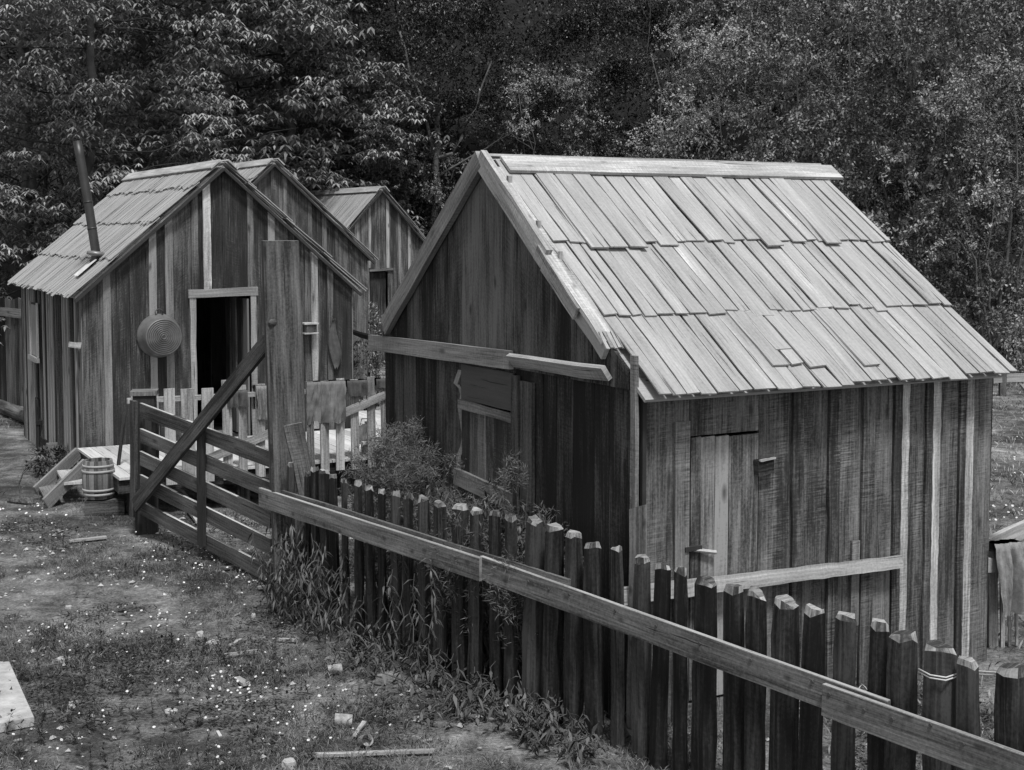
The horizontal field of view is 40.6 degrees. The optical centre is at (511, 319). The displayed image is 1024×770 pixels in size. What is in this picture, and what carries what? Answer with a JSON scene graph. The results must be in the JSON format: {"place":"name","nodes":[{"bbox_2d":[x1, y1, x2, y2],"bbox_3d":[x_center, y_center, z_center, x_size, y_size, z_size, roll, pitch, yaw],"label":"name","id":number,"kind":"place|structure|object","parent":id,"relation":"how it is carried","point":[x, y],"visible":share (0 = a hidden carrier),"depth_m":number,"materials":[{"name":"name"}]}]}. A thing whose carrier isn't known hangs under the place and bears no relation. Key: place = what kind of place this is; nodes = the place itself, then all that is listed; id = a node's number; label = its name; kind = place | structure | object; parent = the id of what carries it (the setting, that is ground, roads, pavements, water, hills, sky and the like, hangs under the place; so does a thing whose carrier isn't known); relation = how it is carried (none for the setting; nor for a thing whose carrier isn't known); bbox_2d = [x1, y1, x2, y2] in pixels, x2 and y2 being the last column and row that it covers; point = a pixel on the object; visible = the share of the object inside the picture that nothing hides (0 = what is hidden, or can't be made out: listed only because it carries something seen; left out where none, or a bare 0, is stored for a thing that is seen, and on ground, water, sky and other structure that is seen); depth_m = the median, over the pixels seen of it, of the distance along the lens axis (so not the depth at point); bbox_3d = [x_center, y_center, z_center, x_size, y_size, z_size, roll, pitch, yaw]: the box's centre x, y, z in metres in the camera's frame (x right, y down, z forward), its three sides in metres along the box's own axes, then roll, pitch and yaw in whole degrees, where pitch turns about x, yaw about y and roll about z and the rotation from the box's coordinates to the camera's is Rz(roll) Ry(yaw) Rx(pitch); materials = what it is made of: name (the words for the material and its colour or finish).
{"place":"outdoors","nodes":[
{"label":"outdoors","id":0,"kind":"place"},
{"bbox_2d":[0,350,1023,769],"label":"ground","id":1,"kind":"structure","parent":0,"point":[44,598],"depth_m":10.23,"materials":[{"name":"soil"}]},
{"bbox_2d":[0,298,22,405],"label":"board fence","id":2,"kind":"object","parent":1,"relation":"on","point":[11,379],"visible":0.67,"depth_m":25.32,"materials":[{"name":"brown wood"}]},
{"bbox_2d":[0,399,23,422],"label":"log","id":3,"kind":"object","parent":1,"relation":"on","point":[12,410],"visible":0.71,"depth_m":23.34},
{"bbox_2d":[0,661,33,732],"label":"slab","id":4,"kind":"structure","parent":1,"relation":"on","point":[14,699],"depth_m":9.16,"materials":[{"name":"stone"}]},
{"bbox_2d":[7,494,42,504],"bbox_3d":[-5.732,2.130,16.308,0.391,0.123,0.295,2,4,24],"label":"stone","id":5,"kind":"object","parent":1,"relation":"on","point":[24,499],"visible":0.92,"depth_m":16.21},
{"bbox_2d":[35,397,41,448],"bbox_3d":[-6.761,1.519,20.271,0.423,0.752,0.408,-1,4,-20],"label":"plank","id":6,"kind":"object","parent":1,"relation":"on","point":[38,421],"visible":0.5,"depth_m":20.03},
{"bbox_2d":[22,444,71,474],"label":"shrub","id":7,"kind":"object","parent":1,"relation":"on","point":[41,467],"visible":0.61,"depth_m":18.12,"materials":[{"name":"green plant"}]},
{"bbox_2d":[33,448,84,507],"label":"steps","id":8,"kind":"structure","parent":1,"relation":"on","point":[48,490],"depth_m":16.43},
{"bbox_2d":[0,0,143,343],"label":"broadleaf tree","id":9,"kind":"object","parent":1,"relation":"on","point":[48,134],"visible":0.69,"depth_m":27.70,"materials":[{"name":"grey plant"}]},
{"bbox_2d":[84,495,127,515],"bbox_3d":[-4.586,2.114,15.648,0.435,0.203,0.310,0,4,-7],"label":"wood block","id":10,"kind":"object","parent":1,"relation":"on","point":[116,505],"depth_m":15.51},
{"bbox_2d":[82,457,114,499],"bbox_3d":[-4.676,1.795,15.632,0.362,0.430,0.364,0,4,0],"label":"keg","id":11,"kind":"object","parent":10,"relation":"on","point":[97,479],"visible":1,"depth_m":15.49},
{"bbox_2d":[0,0,226,270],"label":"broadleaf tree","id":12,"kind":"object","parent":1,"relation":"on","point":[30,184],"visible":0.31,"depth_m":32.24,"materials":[{"name":"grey plant"}]},
{"bbox_2d":[114,413,126,495],"bbox_3d":[-4.573,1.618,16.119,0.046,1.057,0.215,3,5,35],"label":"pole","id":13,"kind":"object","parent":1,"relation":"on","point":[121,440],"visible":0.59,"depth_m":16.11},
{"bbox_2d":[0,0,267,299],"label":"broadleaf tree","id":14,"kind":"object","parent":1,"relation":"on","point":[92,26],"visible":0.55,"depth_m":27.83,"materials":[{"name":"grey plant"}]},
{"bbox_2d":[130,388,158,534],"bbox_3d":[-3.875,1.525,14.627,0.270,1.569,0.270,-1,4,-10],"label":"gate post","id":15,"kind":"object","parent":1,"relation":"on","point":[144,525],"visible":0.39,"depth_m":14.51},
{"bbox_2d":[130,335,272,583],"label":"gate","id":16,"kind":"structure","parent":15,"relation":"attached to","point":[200,431],"depth_m":13.25,"materials":[{"name":"wood"}]},
{"bbox_2d":[3,0,354,256],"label":"broadleaf tree","id":17,"kind":"object","parent":1,"relation":"on","point":[203,48],"visible":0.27,"depth_m":33.21,"materials":[{"name":"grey plant"}]},
{"bbox_2d":[7,140,366,468],"bbox_3d":[-4.952,-0.295,20.335,4.060,4.365,5.160,-2,4,-28],"label":"cabin","id":18,"kind":"object","parent":1,"relation":"on","point":[107,275],"visible":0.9,"depth_m":18.23,"materials":[{"name":"grey wood"}]},
{"bbox_2d":[28,301,40,362],"bbox_3d":[-6.975,0.173,20.164,0.072,0.868,0.800,-2,4,-28],"label":"window","id":19,"kind":"structure","parent":18,"relation":"in","point":[34,308],"depth_m":20.10,"materials":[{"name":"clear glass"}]},
{"bbox_2d":[137,309,181,357],"bbox_3d":[-4.481,0.179,17.672,0.570,0.634,0.283,-2,4,-28],"label":"wash tub","id":20,"kind":"object","parent":18,"relation":"attached to","point":[159,335],"visible":1,"depth_m":17.58,"materials":[{"name":"metal"}]},
{"bbox_2d":[225,296,249,435],"bbox_3d":[-3.712,0.611,18.706,0.048,1.827,0.801,-2,4,-34],"label":"door","id":21,"kind":"structure","parent":18,"relation":"in","point":[236,308],"depth_m":18.68,"materials":[{"name":"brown wood"}]},
{"bbox_2d":[302,322,318,333],"bbox_3d":[-2.734,0.113,18.687,0.200,0.154,0.167,-2,4,-28],"label":"wall box","id":22,"kind":"object","parent":18,"relation":"attached to","point":[309,327],"visible":0.92,"depth_m":18.64,"materials":[{"name":"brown wood"}]},
{"bbox_2d":[328,319,341,368],"bbox_3d":[-2.421,0.332,18.911,0.200,0.702,0.118,-2,4,-28],"label":"sack","id":23,"kind":"object","parent":18,"relation":"hanging from","point":[334,348],"visible":1,"depth_m":18.88,"materials":[{"name":"fabric"}]},
{"bbox_2d":[0,0,381,256],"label":"broadleaf tree","id":24,"kind":"object","parent":1,"relation":"on","point":[146,95],"visible":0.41,"depth_m":33.58,"materials":[{"name":"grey plant"}]},
{"bbox_2d":[0,607,422,769],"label":"weed stalks","id":25,"kind":"object","parent":1,"relation":"on","point":[151,690],"visible":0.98,"depth_m":9.24,"materials":[{"name":"grey plant"}]},
{"bbox_2d":[77,376,385,516],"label":"porch deck","id":26,"kind":"structure","parent":1,"relation":"on","point":[328,449],"depth_m":16.29,"materials":[{"name":"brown wood"}]},
{"bbox_2d":[227,390,248,407],"bbox_3d":[-3.168,0.900,15.846,0.239,0.193,0.278,-2,4,-28],"label":"rag","id":27,"kind":"object","parent":26,"relation":"on","point":[238,398],"visible":0.62,"depth_m":15.78,"materials":[{"name":"fabric"}]},
{"bbox_2d":[252,385,267,419],"bbox_3d":[-2.921,0.954,15.990,0.130,0.395,0.271,-2,4,-28],"label":"towel","id":28,"kind":"object","parent":26,"relation":"hanging from","point":[261,391],"visible":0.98,"depth_m":15.92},
{"bbox_2d":[304,380,345,424],"bbox_3d":[-2.226,0.980,16.351,0.463,0.519,0.312,-2,4,-29],"label":"towel","id":29,"kind":"object","parent":26,"relation":"hanging from","point":[326,401],"visible":0.98,"depth_m":16.27,"materials":[{"name":"fabric"}]},
{"bbox_2d":[344,379,367,396],"bbox_3d":[-1.876,0.813,16.532,0.260,0.192,0.245,-2,4,-28],"label":"rag","id":30,"kind":"object","parent":26,"relation":"on","point":[358,387],"visible":0.95,"depth_m":16.46,"materials":[{"name":"fabric"}]},
{"bbox_2d":[246,518,308,617],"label":"leafy plant","id":31,"kind":"object","parent":1,"relation":"on","point":[272,598],"visible":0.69,"depth_m":11.44,"materials":[{"name":"grey plant"}]},
{"bbox_2d":[261,240,305,605],"bbox_3d":[-1.924,0.907,11.820,0.380,3.163,0.328,-1,4,-14],"label":"gate post","id":32,"kind":"object","parent":1,"relation":"on","point":[283,326],"visible":0.79,"depth_m":11.65,"materials":[{"name":"wood"}]},
{"bbox_2d":[284,422,310,495],"bbox_3d":[-1.772,1.280,11.722,0.309,0.836,0.074,0,4,0],"label":"plank","id":33,"kind":"object","parent":32,"relation":"attached to","point":[297,444],"visible":0.59,"depth_m":11.69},
{"bbox_2d":[132,0,439,224],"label":"broadleaf tree","id":34,"kind":"object","parent":1,"relation":"on","point":[278,89],"visible":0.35,"depth_m":37.20,"materials":[{"name":"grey plant"}]},
{"bbox_2d":[273,522,325,626],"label":"leafy plant","id":35,"kind":"object","parent":1,"relation":"on","point":[293,591],"visible":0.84,"depth_m":11.19,"materials":[{"name":"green plant"}]},
{"bbox_2d":[234,158,378,397],"bbox_3d":[-5.503,-0.833,27.479,4.139,4.517,5.080,-2,4,-28],"label":"cabin","id":36,"kind":"object","parent":1,"relation":"on","point":[301,206],"visible":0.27,"depth_m":25.77,"materials":[{"name":"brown wood"}]},
{"bbox_2d":[285,534,353,635],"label":"leafy plant","id":37,"kind":"object","parent":1,"relation":"on","point":[306,622],"visible":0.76,"depth_m":10.97,"materials":[{"name":"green plant"}]},
{"bbox_2d":[300,570,366,643],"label":"leafy plant","id":38,"kind":"object","parent":1,"relation":"on","point":[340,618],"visible":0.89,"depth_m":10.76,"materials":[{"name":"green plant"}]},
{"bbox_2d":[296,616,381,659],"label":"leafy plant","id":39,"kind":"object","parent":1,"relation":"on","point":[354,632],"visible":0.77,"depth_m":10.37,"materials":[{"name":"grey plant"}]},
{"bbox_2d":[334,713,352,726],"bbox_3d":[-1.089,2.587,8.929,0.121,0.096,0.086,0,4,-6],"label":"tin can","id":40,"kind":"object","parent":1,"relation":"on","point":[341,718],"visible":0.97,"depth_m":8.89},
{"bbox_2d":[0,523,722,769],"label":"wood chips","id":41,"kind":"object","parent":1,"relation":"on","point":[220,735],"visible":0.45,"depth_m":9.84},
{"bbox_2d":[309,186,425,361],"bbox_3d":[-4.464,-1.220,35.462,4.481,4.257,6.000,-2,4,-28],"label":"cabin","id":42,"kind":"object","parent":1,"relation":"on","point":[380,224],"visible":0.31,"depth_m":33.07,"materials":[{"name":"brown wood"}]},
{"bbox_2d":[370,272,385,335],"bbox_3d":[-3.214,-0.246,33.082,0.422,1.781,0.022,-2,4,-28],"label":"door","id":43,"kind":"structure","parent":42,"relation":"in","point":[377,280],"depth_m":33.06,"materials":[{"name":"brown wood"}]},
{"bbox_2d":[353,339,384,410],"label":"shrub","id":44,"kind":"object","parent":1,"relation":"on","point":[370,359],"visible":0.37,"depth_m":24.06,"materials":[{"name":"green plant"}]},
{"bbox_2d":[312,748,433,757],"bbox_3d":[-0.842,2.631,8.398,0.737,0.023,0.037,0,4,-5],"label":"lath","id":45,"kind":"object","parent":1,"relation":"on","point":[397,751],"visible":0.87,"depth_m":8.39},
{"bbox_2d":[368,302,384,377],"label":"shrub","id":46,"kind":"object","parent":1,"relation":"on","point":[373,322],"visible":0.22,"depth_m":27.44,"materials":[{"name":"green plant"}]},
{"bbox_2d":[336,625,419,680],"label":"leafy plant","id":47,"kind":"object","parent":1,"relation":"on","point":[376,661],"visible":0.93,"depth_m":10.06,"materials":[{"name":"grey plant"}]},
{"bbox_2d":[337,419,433,615],"bbox_3d":[-0.981,1.631,11.551,1.052,1.699,1.097,0,4,0],"label":"fennel bush","id":48,"kind":"object","parent":1,"relation":"on","point":[375,452],"visible":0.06,"depth_m":11.45,"materials":[{"name":"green plant"}]},
{"bbox_2d":[374,558,417,660],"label":"leafy plant","id":49,"kind":"object","parent":1,"relation":"on","point":[392,622],"visible":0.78,"depth_m":10.27,"materials":[{"name":"grey plant"}]},
{"bbox_2d":[340,415,468,626],"bbox_3d":[-0.721,1.607,11.282,1.377,1.781,1.346,0,4,0],"label":"fennel bush","id":50,"kind":"object","parent":1,"relation":"on","point":[410,478],"visible":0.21,"depth_m":11.05,"materials":[{"name":"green plant"}]},
{"bbox_2d":[400,553,442,674],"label":"leafy plant","id":51,"kind":"object","parent":1,"relation":"on","point":[428,638],"visible":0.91,"depth_m":9.84,"materials":[{"name":"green plant"}]},
{"bbox_2d":[379,643,466,696],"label":"leafy plant","id":52,"kind":"object","parent":1,"relation":"on","point":[429,676],"visible":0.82,"depth_m":9.68,"materials":[{"name":"grey plant"}]},
{"bbox_2d":[0,493,862,769],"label":"pebbles","id":53,"kind":"object","parent":1,"relation":"on","point":[461,725],"visible":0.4,"depth_m":10.31,"materials":[{"name":"stone"}]},
{"bbox_2d":[414,481,462,652],"bbox_3d":[-0.534,1.882,10.511,0.463,1.330,0.395,0,4,0],"label":"leafy plant","id":54,"kind":"object","parent":1,"relation":"on","point":[449,628],"visible":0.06,"depth_m":10.46,"materials":[{"name":"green plant"}]},
{"bbox_2d":[390,477,504,652],"bbox_3d":[-0.327,1.867,10.459,1.197,1.369,1.238,0,4,0],"label":"fennel bush","id":55,"kind":"object","parent":1,"relation":"on","point":[449,616],"visible":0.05,"depth_m":10.39,"materials":[{"name":"grey plant"}]},
{"bbox_2d":[404,656,503,707],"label":"leafy plant","id":56,"kind":"object","parent":1,"relation":"on","point":[490,684],"visible":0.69,"depth_m":9.43,"materials":[{"name":"grey plant"}]},
{"bbox_2d":[410,660,509,728],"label":"leafy plant","id":57,"kind":"object","parent":1,"relation":"on","point":[453,707],"visible":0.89,"depth_m":9.04,"materials":[{"name":"grey plant"}]},
{"bbox_2d":[421,450,553,676],"bbox_3d":[-0.016,1.743,9.978,1.169,1.678,1.104,2,4,23],"label":"fennel bush","id":58,"kind":"object","parent":1,"relation":"on","point":[484,583],"visible":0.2,"depth_m":9.85,"materials":[{"name":"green plant"}]},
{"bbox_2d":[438,671,546,733],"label":"leafy plant","id":59,"kind":"object","parent":1,"relation":"on","point":[485,715],"visible":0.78,"depth_m":9.06,"materials":[{"name":"grey plant"}]},
{"bbox_2d":[0,544,993,769],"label":"grass tufts","id":60,"kind":"object","parent":1,"relation":"on","point":[356,715],"visible":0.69,"depth_m":10.00,"materials":[{"name":"plant"}]},
{"bbox_2d":[0,515,993,769],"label":"weeds","id":61,"kind":"object","parent":1,"relation":"on","point":[218,639],"visible":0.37,"depth_m":9.98,"materials":[{"name":"grey plant"}]},
{"bbox_2d":[482,480,523,673],"bbox_3d":[-0.150,1.872,9.948,0.545,1.422,0.425,0,4,0],"label":"leafy plant","id":62,"kind":"object","parent":1,"relation":"on","point":[503,520],"visible":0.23,"depth_m":9.91,"materials":[{"name":"grey plant"}]},
{"bbox_2d":[0,436,1023,761],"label":"daisies","id":63,"kind":"object","parent":1,"relation":"on","point":[220,670],"visible":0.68,"depth_m":9.87,"materials":[{"name":"white plant"}]},
{"bbox_2d":[488,493,543,684],"bbox_3d":[0.070,1.917,9.670,0.503,1.368,0.511,0,4,0],"label":"leafy plant","id":64,"kind":"object","parent":1,"relation":"on","point":[518,536],"visible":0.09,"depth_m":9.71,"materials":[{"name":"grey plant"}]},
{"bbox_2d":[482,670,563,730],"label":"leafy plant","id":65,"kind":"object","parent":1,"relation":"on","point":[487,692],"visible":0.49,"depth_m":8.93,"materials":[{"name":"grey plant"}]},
{"bbox_2d":[480,497,583,678],"bbox_3d":[0.265,1.917,9.480,0.980,1.395,0.977,0,4,0],"label":"fennel bush","id":66,"kind":"object","parent":1,"relation":"on","point":[520,609],"visible":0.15,"depth_m":9.32,"materials":[{"name":"grey plant"}]},
{"bbox_2d":[494,687,609,747],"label":"leafy plant","id":67,"kind":"object","parent":1,"relation":"on","point":[520,722],"visible":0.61,"depth_m":8.73,"materials":[{"name":"grey plant"}]},
{"bbox_2d":[514,697,599,755],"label":"leafy plant","id":68,"kind":"object","parent":1,"relation":"on","point":[528,734],"visible":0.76,"depth_m":8.57,"materials":[{"name":"grey plant"}]},
{"bbox_2d":[527,705,631,768],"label":"leafy plant","id":69,"kind":"object","parent":1,"relation":"on","point":[561,740],"visible":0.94,"depth_m":8.39,"materials":[{"name":"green plant"}]},
{"bbox_2d":[626,504,646,743],"bbox_3d":[0.772,1.901,8.565,0.029,1.550,0.145,-3,5,-38],"label":"plank","id":70,"kind":"object","parent":1,"relation":"on","point":[637,530],"visible":0.46,"depth_m":8.56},
{"bbox_2d":[259,462,1023,769],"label":"picket fence","id":71,"kind":"object","parent":1,"relation":"on","point":[943,732],"visible":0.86,"depth_m":8.20,"materials":[{"name":"wood"}]},
{"bbox_2d":[918,668,995,680],"bbox_3d":[2.146,1.686,6.617,0.414,0.094,0.097,2,4,33],"label":"twine","id":72,"kind":"object","parent":71,"relation":"attached to","point":[951,675],"visible":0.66,"depth_m":6.62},
{"bbox_2d":[368,150,1023,726],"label":"wooden shed","id":73,"kind":"structure","parent":1,"relation":"on","point":[770,380],"depth_m":9.77,"materials":[{"name":"grey wood"}]},
{"bbox_2d":[685,433,758,700],"bbox_3d":[1.375,1.613,9.059,0.604,1.731,0.075,-2,4,-28],"label":"door","id":74,"kind":"structure","parent":73,"relation":"in","point":[723,497],"depth_m":9.05,"materials":[{"name":"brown wood"}]},
{"bbox_2d":[611,28,809,162],"bbox_3d":[5.211,-3.343,36.864,5.928,9.005,5.797,3,5,39],"label":"brushy tree","id":75,"kind":"object","parent":1,"relation":"on","point":[723,74],"visible":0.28,"depth_m":35.90,"materials":[{"name":"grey plant"}]},
{"bbox_2d":[641,0,922,202],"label":"brushy tree","id":76,"kind":"object","parent":1,"relation":"on","point":[736,34],"visible":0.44,"depth_m":34.06,"materials":[{"name":"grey plant"}]},
{"bbox_2d":[718,0,1023,306],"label":"brushy tree","id":77,"kind":"object","parent":1,"relation":"on","point":[915,143],"visible":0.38,"depth_m":32.61,"materials":[{"name":"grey plant"}]},
{"bbox_2d":[772,0,1023,353],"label":"brushy tree","id":78,"kind":"object","parent":1,"relation":"on","point":[934,10],"visible":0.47,"depth_m":31.86,"materials":[{"name":"grey plant"}]},
{"bbox_2d":[838,0,1023,354],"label":"brushy tree","id":79,"kind":"object","parent":1,"relation":"on","point":[1011,50],"visible":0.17,"depth_m":34.21,"materials":[{"name":"grey plant"}]},
{"bbox_2d":[887,53,1023,383],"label":"brushy tree","id":80,"kind":"object","parent":1,"relation":"on","point":[935,252],"visible":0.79,"depth_m":30.40,"materials":[{"name":"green plant"}]},
{"bbox_2d":[909,0,1023,357],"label":"brushy tree","id":81,"kind":"object","parent":1,"relation":"on","point":[999,247],"visible":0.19,"depth_m":32.80,"materials":[{"name":"grey plant"}]},
{"bbox_2d":[987,520,1023,647],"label":"drying rack","id":82,"kind":"object","parent":1,"relation":"on","point":[1015,531],"visible":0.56,"depth_m":10.63,"materials":[{"name":"wood"}]},
{"bbox_2d":[989,539,1023,617],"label":"sack","id":83,"kind":"object","parent":82,"relation":"hanging from","point":[1009,554],"visible":0.9,"depth_m":10.49,"materials":[{"name":"fabric"}]},
{"bbox_2d":[993,373,1023,396],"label":"fence","id":84,"kind":"object","parent":1,"relation":"on","point":[1013,377],"visible":0.62,"depth_m":26.65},
{"bbox_2d":[0,0,1023,350],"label":"hillside","id":85,"kind":"structure","parent":0,"point":[528,16],"depth_m":47.27,"materials":[{"name":"plant"}]},
{"bbox_2d":[0,2,195,297],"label":"shade tree","id":86,"kind":"object","parent":85,"relation":"on","point":[46,186],"visible":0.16,"depth_m":36.86,"materials":[{"name":"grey plant"}]},
{"bbox_2d":[61,0,412,220],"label":"broadleaf tree","id":87,"kind":"object","parent":85,"relation":"on","point":[364,50],"visible":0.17,"depth_m":39.56,"materials":[{"name":"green plant"}]},
{"bbox_2d":[212,0,450,211],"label":"shade tree","id":88,"kind":"object","parent":85,"relation":"on","point":[389,53],"visible":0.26,"depth_m":39.02,"materials":[{"name":"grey plant"}]},
{"bbox_2d":[215,0,484,215],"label":"broadleaf tree","id":89,"kind":"object","parent":85,"relation":"on","point":[311,130],"visible":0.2,"depth_m":40.40,"materials":[{"name":"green plant"}]},
{"bbox_2d":[353,131,461,236],"bbox_3d":[-3.006,-2.568,39.900,4.307,5.802,3.795,1,4,14],"label":"brushy tree","id":90,"kind":"object","parent":85,"relation":"on","point":[400,164],"visible":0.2,"depth_m":39.13,"materials":[{"name":"grey plant"}]},
{"bbox_2d":[330,5,548,227],"bbox_3d":[-2.009,-5.030,39.754,6.506,8.156,3.560,0,4,0],"label":"forked tree","id":91,"kind":"object","parent":85,"relation":"on","point":[436,151],"visible":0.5,"depth_m":39.53,"materials":[{"name":"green plant"}]},
{"bbox_2d":[331,0,552,234],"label":"shade tree","id":92,"kind":"object","parent":85,"relation":"on","point":[488,107],"visible":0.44,"depth_m":40.27,"materials":[{"name":"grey plant"}]},
{"bbox_2d":[380,0,639,236],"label":"shade tree","id":93,"kind":"object","parent":85,"relation":"on","point":[543,101],"visible":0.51,"depth_m":39.85,"materials":[{"name":"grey plant"}]},
{"bbox_2d":[0,0,1023,249],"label":"wood","id":94,"kind":"object","parent":85,"relation":"on","point":[608,118],"visible":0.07,"depth_m":44.62,"materials":[{"name":"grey plant"}]},
{"bbox_2d":[495,56,646,157],"bbox_3d":[1.230,-3.569,38.552,5.421,7.737,5.481,0,4,2],"label":"brushy tree","id":95,"kind":"object","parent":85,"relation":"on","point":[533,79],"visible":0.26,"depth_m":38.37,"materials":[{"name":"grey plant"}]},
{"bbox_2d":[503,0,714,159],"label":"shade tree","id":96,"kind":"object","parent":85,"relation":"on","point":[599,143],"visible":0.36,"depth_m":39.85,"materials":[{"name":"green plant"}]},
{"bbox_2d":[550,0,732,160],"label":"brushy tree","id":97,"kind":"object","parent":85,"relation":"on","point":[672,30],"visible":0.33,"depth_m":42.19,"materials":[{"name":"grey plant"}]},
{"bbox_2d":[602,0,848,161],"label":"shade tree","id":98,"kind":"object","parent":85,"relation":"on","point":[647,16],"visible":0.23,"depth_m":42.65,"materials":[{"name":"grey plant"}]},
{"bbox_2d":[721,0,944,226],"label":"brushy tree","id":99,"kind":"object","parent":85,"relation":"on","point":[823,47],"visible":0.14,"depth_m":39.37,"materials":[{"name":"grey plant"}]},
{"bbox_2d":[773,1,992,275],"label":"shade tree","id":100,"kind":"object","parent":85,"relation":"on","point":[845,45],"visible":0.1,"depth_m":36.62,"materials":[{"name":"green plant"}]},
{"bbox_2d":[799,0,1023,264],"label":"brushy tree","id":101,"kind":"object","parent":85,"relation":"on","point":[930,67],"visible":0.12,"depth_m":38.49,"materials":[{"name":"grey plant"}]},
{"bbox_2d":[908,1,1023,272],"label":"shade tree","id":102,"kind":"object","parent":85,"relation":"on","point":[935,68],"visible":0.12,"depth_m":40.23,"materials":[{"name":"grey plant"}]},
{"bbox_2d":[799,354,1023,767],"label":"grass","id":103,"kind":"structure","parent":0,"point":[1013,618],"depth_m":17.27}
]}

